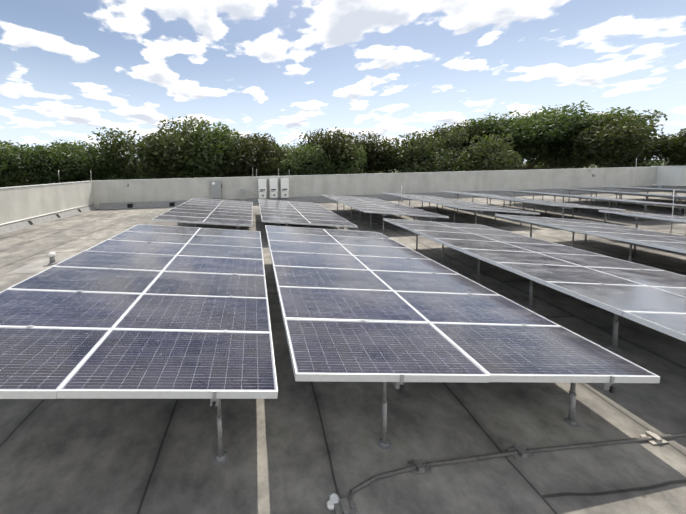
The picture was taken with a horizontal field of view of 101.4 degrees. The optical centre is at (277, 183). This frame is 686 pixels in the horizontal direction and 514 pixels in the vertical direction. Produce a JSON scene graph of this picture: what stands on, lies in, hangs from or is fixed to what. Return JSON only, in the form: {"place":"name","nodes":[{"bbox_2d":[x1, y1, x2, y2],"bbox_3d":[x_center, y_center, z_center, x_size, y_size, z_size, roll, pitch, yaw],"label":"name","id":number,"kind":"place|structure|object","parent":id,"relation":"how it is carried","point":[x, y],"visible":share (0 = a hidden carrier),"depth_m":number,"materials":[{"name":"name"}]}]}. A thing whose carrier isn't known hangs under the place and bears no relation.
{"place":"outdoors","nodes":[
{"label":"outdoors","id":0,"kind":"place"},
{"bbox_2d":[0,0,685,161],"label":"sky","id":1,"kind":"structure","parent":0,"point":[284,70],"materials":[{"name":"blue"}]},
{"bbox_2d":[356,160,670,173],"bbox_3d":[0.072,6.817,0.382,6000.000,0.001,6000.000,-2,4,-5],"label":"ground","id":2,"kind":"structure","parent":0,"point":[524,163],"depth_m":307.74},
{"bbox_2d":[0,140,41,187],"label":"tree","id":3,"kind":"object","parent":2,"relation":"on","point":[15,177],"visible":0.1,"depth_m":20.10,"materials":[{"name":"green plant"}]},
{"bbox_2d":[0,139,138,186],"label":"tree","id":4,"kind":"object","parent":2,"relation":"on","point":[71,162],"visible":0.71,"depth_m":18.67,"materials":[{"name":"green plant"}]},
{"bbox_2d":[96,155,165,179],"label":"tree","id":5,"kind":"object","parent":2,"relation":"on","point":[121,171],"visible":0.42,"depth_m":21.02,"materials":[{"name":"green plant"}]},
{"bbox_2d":[86,115,210,178],"bbox_3d":[-8.245,0.412,22.487,10.774,10.508,10.821,1,4,29],"label":"tree","id":6,"kind":"object","parent":2,"relation":"on","point":[155,154],"visible":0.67,"depth_m":17.83,"materials":[{"name":"green plant"}]},
{"bbox_2d":[167,133,237,177],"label":"tree","id":7,"kind":"object","parent":2,"relation":"on","point":[193,173],"visible":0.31,"depth_m":18.09,"materials":[{"name":"green plant"}]},
{"bbox_2d":[167,119,281,177],"bbox_3d":[-5.179,0.076,23.730,10.364,10.914,11.957,1,4,37],"label":"tree","id":8,"kind":"object","parent":2,"relation":"on","point":[210,141],"visible":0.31,"depth_m":18.49,"materials":[{"name":"green plant"}]},
{"bbox_2d":[210,133,285,176],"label":"tree","id":9,"kind":"object","parent":2,"relation":"on","point":[253,149],"visible":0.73,"depth_m":20.52,"materials":[{"name":"green plant"}]},
{"bbox_2d":[212,130,290,176],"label":"tree","id":10,"kind":"object","parent":2,"relation":"on","point":[274,160],"visible":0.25,"depth_m":21.06,"materials":[{"name":"green plant"}]},
{"bbox_2d":[271,141,325,169],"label":"tree","id":11,"kind":"object","parent":2,"relation":"on","point":[282,146],"visible":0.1,"depth_m":23.08,"materials":[{"name":"green plant"}]},
{"bbox_2d":[278,142,366,175],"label":"tree","id":12,"kind":"object","parent":2,"relation":"on","point":[346,166],"visible":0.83,"depth_m":21.80,"materials":[{"name":"green plant"}]},
{"bbox_2d":[298,126,404,173],"bbox_3d":[7.488,0.096,25.457,8.794,10.089,9.870,1,4,30],"label":"tree","id":13,"kind":"object","parent":2,"relation":"on","point":[374,154],"visible":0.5,"depth_m":23.52,"materials":[{"name":"green plant"}]},
{"bbox_2d":[381,132,522,172],"bbox_3d":[13.256,0.416,22.178,7.931,9.612,8.360,-2,4,-5],"label":"tree","id":14,"kind":"object","parent":2,"relation":"on","point":[486,155],"visible":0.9,"depth_m":21.32,"materials":[{"name":"green plant"}]},
{"bbox_2d":[406,119,535,164],"bbox_3d":[24.965,-1.476,31.925,18.280,11.750,10.912,-1,3,0],"label":"tree","id":15,"kind":"object","parent":2,"relation":"on","point":[442,132],"visible":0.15,"depth_m":29.67,"materials":[{"name":"green plant"}]},
{"bbox_2d":[420,128,523,171],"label":"tree","id":16,"kind":"object","parent":2,"relation":"on","point":[450,142],"visible":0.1,"depth_m":27.46,"materials":[{"name":"green plant"}]},
{"bbox_2d":[519,160,549,169],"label":"tree","id":17,"kind":"object","parent":2,"relation":"on","point":[536,167],"visible":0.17,"depth_m":47.68,"materials":[{"name":"green plant"}]},
{"bbox_2d":[460,100,637,169],"bbox_3d":[24.799,-1.466,28.232,10.594,12.078,13.673,-3,4,-23],"label":"tree","id":18,"kind":"object","parent":2,"relation":"on","point":[561,123],"visible":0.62,"depth_m":24.66,"materials":[{"name":"green plant"}]},
{"bbox_2d":[504,109,662,168],"bbox_3d":[28.019,-0.803,26.369,11.294,10.884,10.071,-4,4,-36],"label":"tree","id":19,"kind":"object","parent":2,"relation":"on","point":[596,148],"visible":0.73,"depth_m":22.23,"materials":[{"name":"green plant"}]},
{"bbox_2d":[535,111,667,167],"bbox_3d":[33.040,-1.667,29.773,11.994,11.979,10.984,-4,5,-40],"label":"tree","id":20,"kind":"object","parent":2,"relation":"on","point":[650,117],"visible":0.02,"depth_m":27.93,"materials":[{"name":"green plant"}]},
{"bbox_2d":[591,128,685,167],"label":"tree","id":21,"kind":"object","parent":2,"relation":"on","point":[627,162],"visible":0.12,"depth_m":27.83,"materials":[{"name":"green plant"}]},
{"bbox_2d":[632,161,662,166],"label":"tree","id":22,"kind":"object","parent":2,"relation":"on","point":[654,164],"visible":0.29,"depth_m":79.18,"materials":[{"name":"green plant"}]},
{"bbox_2d":[646,129,685,165],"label":"tree","id":23,"kind":"object","parent":2,"relation":"on","point":[680,162],"visible":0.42,"depth_m":27.95,"materials":[{"name":"green plant"}]},
{"bbox_2d":[651,166,685,187],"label":"parapet wall","id":24,"kind":"structure","parent":0,"point":[672,175],"depth_m":13.74,"materials":[{"name":"grey concrete"}]},
{"bbox_3d":[6.783,3.872,3.706,28.120,5.180,19.745,-2,4,-5],"label":"building facade","id":25,"kind":"object","parent":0,"visible":0},
{"bbox_2d":[0,191,685,513],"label":"roof deck","id":26,"kind":"structure","parent":25,"relation":"on","point":[302,447],"depth_m":1.69,"materials":[{"name":"grey concrete"}]},
{"bbox_2d":[6,252,69,273],"bbox_3d":[-3.988,1.312,4.851,0.900,0.211,0.800,-2,4,-5],"label":"roof vent","id":27,"kind":"object","parent":26,"relation":"on","point":[40,265],"visible":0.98,"depth_m":4.80,"materials":[{"name":"white metal"}]},
{"bbox_2d":[0,224,277,456],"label":"solar panel array","id":28,"kind":"object","parent":26,"relation":"on","point":[141,311],"visible":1,"depth_m":1.87,"materials":[{"name":"blue glass"}]},
{"bbox_2d":[152,198,252,229],"bbox_3d":[-1.769,0.885,7.838,2.078,0.611,4.084,-2,4,-5],"label":"solar panel array","id":29,"kind":"object","parent":26,"relation":"on","point":[237,214],"visible":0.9,"depth_m":6.90,"materials":[{"name":"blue glass"}]},
{"bbox_2d":[240,188,257,200],"bbox_3d":[-1.200,0.543,12.177,0.949,0.720,0.149,-2,4,-16],"label":"junction box","id":30,"kind":"object","parent":26,"relation":"on","point":[243,191],"visible":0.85,"depth_m":12.03,"materials":[{"name":"metal"}]},
{"bbox_2d":[258,199,357,229],"bbox_3d":[0.516,0.876,7.892,2.079,0.522,4.085,-2,4,-5],"label":"solar panel array","id":31,"kind":"object","parent":26,"relation":"on","point":[290,212],"visible":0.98,"depth_m":6.97,"materials":[{"name":"glass"}]},
{"bbox_2d":[0,167,656,225],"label":"parapet wall","id":32,"kind":"structure","parent":26,"relation":"on","point":[21,202],"depth_m":12.63,"materials":[{"name":"grey concrete"}]},
{"bbox_2d":[211,180,221,199],"bbox_3d":[-2.712,0.386,12.174,0.480,1.100,0.198,-2,4,-5],"label":"electrical box","id":33,"kind":"object","parent":32,"relation":"attached to","point":[216,188],"visible":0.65,"depth_m":12.07,"materials":[{"name":"grey metal"}]},
{"bbox_2d":[258,170,266,198],"bbox_3d":[-0.702,0.123,12.299,0.384,1.520,0.278,-2,4,-5],"label":"inverter","id":34,"kind":"object","parent":32,"relation":"attached to","point":[262,188],"visible":0.94,"depth_m":12.19,"materials":[{"name":"white metal"}]},
{"bbox_2d":[269,178,277,199],"bbox_3d":[-0.204,0.110,12.343,0.384,1.520,0.278,-2,4,-5],"label":"inverter","id":35,"kind":"object","parent":32,"relation":"attached to","point":[273,186],"visible":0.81,"depth_m":12.24,"materials":[{"name":"white metal"}]},
{"bbox_2d":[280,178,288,199],"bbox_3d":[0.294,0.096,12.387,0.384,1.520,0.278,-2,4,-5],"label":"inverter","id":36,"kind":"object","parent":32,"relation":"attached to","point":[284,186],"visible":0.88,"depth_m":12.29,"materials":[{"name":"white metal"}]},
{"bbox_2d":[58,158,636,181],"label":"parapet rods","id":37,"kind":"object","parent":32,"relation":"on","point":[278,171],"visible":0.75,"depth_m":12.47,"materials":[{"name":"grey metal"}]},
{"bbox_2d":[0,186,685,234],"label":"base flashing","id":38,"kind":"object","parent":26,"relation":"on","point":[9,227],"visible":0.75,"depth_m":12.29,"materials":[{"name":"black"}]},
{"bbox_2d":[321,194,448,232],"bbox_3d":[2.844,0.761,8.447,2.078,0.582,4.084,-2,4,-5],"label":"solar panel array","id":39,"kind":"object","parent":26,"relation":"on","point":[373,205],"visible":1,"depth_m":7.49,"materials":[{"name":"grey glass"}]},
{"bbox_2d":[213,200,685,464],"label":"post sealant collars","id":40,"kind":"object","parent":26,"relation":"on","point":[223,459],"visible":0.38,"depth_m":1.61,"materials":[{"name":"black rubber"}]},
{"bbox_2d":[382,192,539,225],"bbox_3d":[5.205,0.698,8.638,2.078,0.582,4.018,-2,4,-5],"label":"solar panel array","id":41,"kind":"object","parent":26,"relation":"on","point":[467,205],"visible":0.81,"depth_m":7.59,"materials":[{"name":"grey glass"}]},
{"bbox_2d":[265,225,659,443],"bbox_3d":[0.965,1.106,3.228,2.077,0.612,3.582,-2,4,-5],"label":"solar panel array","id":42,"kind":"object","parent":26,"relation":"on","point":[362,306],"visible":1,"depth_m":1.89,"materials":[{"name":"blue glass"}]},
{"bbox_2d":[326,431,685,513],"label":"conduit pipe","id":43,"kind":"object","parent":26,"relation":"on","point":[415,466],"visible":0.98,"depth_m":1.50,"materials":[{"name":"metal"}]},
{"bbox_2d":[440,191,625,222],"bbox_3d":[7.565,0.634,8.847,2.078,0.582,4.019,-2,4,-5],"label":"solar panel array","id":44,"kind":"object","parent":26,"relation":"on","point":[562,205],"visible":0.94,"depth_m":7.78,"materials":[{"name":"grey glass"}]},
{"bbox_2d":[383,218,685,347],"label":"solar panel array","id":45,"kind":"object","parent":26,"relation":"on","point":[652,297],"visible":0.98,"depth_m":2.83,"materials":[{"name":"blue glass"}]},
{"bbox_2d":[400,185,674,233],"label":"vent pipes","id":46,"kind":"object","parent":26,"relation":"on","point":[672,206],"visible":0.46,"depth_m":5.39,"materials":[{"name":"grey metal"}]},
{"bbox_2d":[495,214,685,261],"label":"solar panel array","id":47,"kind":"object","parent":26,"relation":"on","point":[658,240],"visible":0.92,"depth_m":4.35,"materials":[{"name":"grey glass"}]},
{"bbox_2d":[496,189,685,220],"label":"solar panel array","id":48,"kind":"object","parent":26,"relation":"on","point":[645,203],"visible":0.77,"depth_m":7.99,"materials":[{"name":"grey glass"}]},
{"bbox_2d":[551,187,685,212],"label":"solar panel array","id":49,"kind":"object","parent":26,"relation":"on","point":[677,197],"visible":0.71,"depth_m":9.22,"materials":[{"name":"grey glass"}]},
{"bbox_2d":[599,210,685,227],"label":"solar panel","id":50,"kind":"object","parent":26,"relation":"on","point":[670,218],"visible":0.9,"depth_m":5.37,"materials":[{"name":"grey glass"}]},
{"bbox_2d":[604,186,685,203],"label":"solar panel","id":51,"kind":"object","parent":26,"relation":"on","point":[654,189],"visible":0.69,"depth_m":10.39,"materials":[{"name":"grey glass"}]},
{"bbox_2d":[653,184,685,194],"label":"solar panel","id":52,"kind":"object","parent":26,"relation":"on","point":[673,186],"visible":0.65,"depth_m":11.27,"materials":[{"name":"grey glass"}]}
]}

